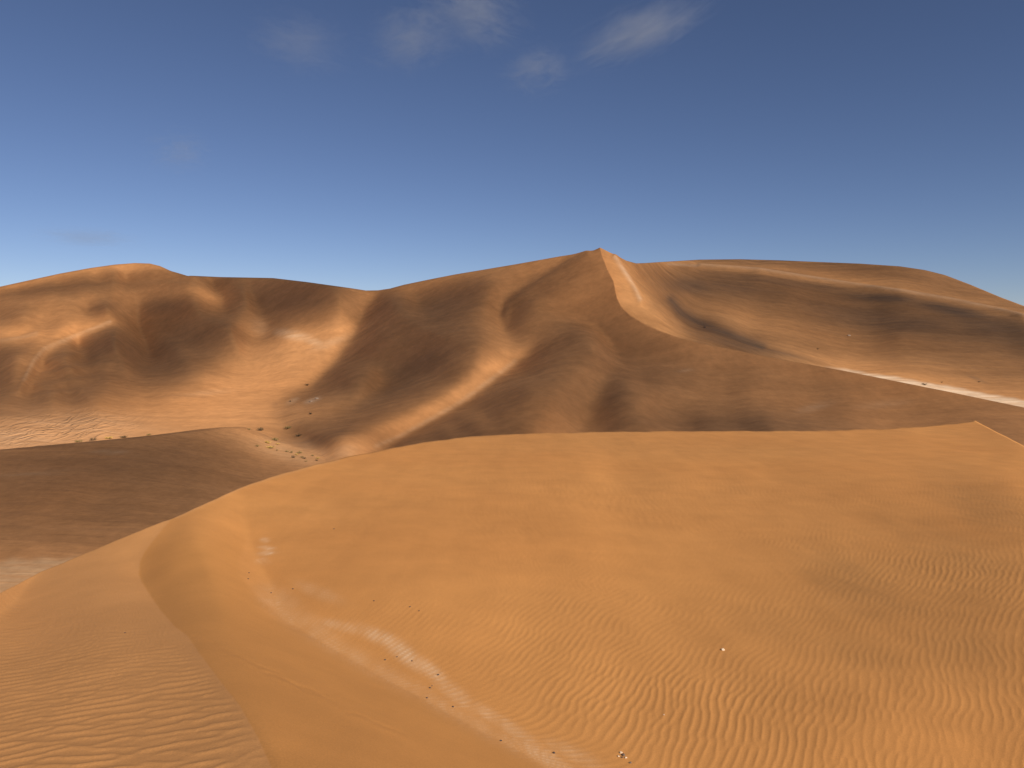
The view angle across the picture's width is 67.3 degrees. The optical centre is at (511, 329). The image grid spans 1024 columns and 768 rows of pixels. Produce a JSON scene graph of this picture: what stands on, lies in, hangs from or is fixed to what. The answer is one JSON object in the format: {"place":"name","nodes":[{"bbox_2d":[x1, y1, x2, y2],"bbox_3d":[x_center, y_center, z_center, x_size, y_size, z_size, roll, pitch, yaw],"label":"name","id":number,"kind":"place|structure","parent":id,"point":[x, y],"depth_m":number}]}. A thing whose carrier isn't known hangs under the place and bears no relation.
{"place":"outdoors","nodes":[
{"label":"outdoors","id":0,"kind":"place"},
{"bbox_2d":[0,427,325,592],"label":"dune","id":1,"kind":"structure","parent":0,"point":[61,503],"depth_m":106.46},
{"bbox_2d":[0,421,1023,767],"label":"foreground dune","id":2,"kind":"structure","parent":0,"point":[850,599],"depth_m":14.07},
{"bbox_2d":[0,248,1023,461],"bbox_3d":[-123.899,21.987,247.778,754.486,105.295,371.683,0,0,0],"label":"star dune","id":3,"kind":"structure","parent":0,"point":[565,344],"depth_m":208.77},
{"bbox_2d":[0,0,1023,305],"label":"sky","id":4,"kind":"structure","parent":0,"point":[355,144]},
{"bbox_2d":[600,248,1023,406],"bbox_3d":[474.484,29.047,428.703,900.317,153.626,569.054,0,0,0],"label":"dune","id":5,"kind":"structure","parent":0,"point":[919,327],"depth_m":331.29}
]}

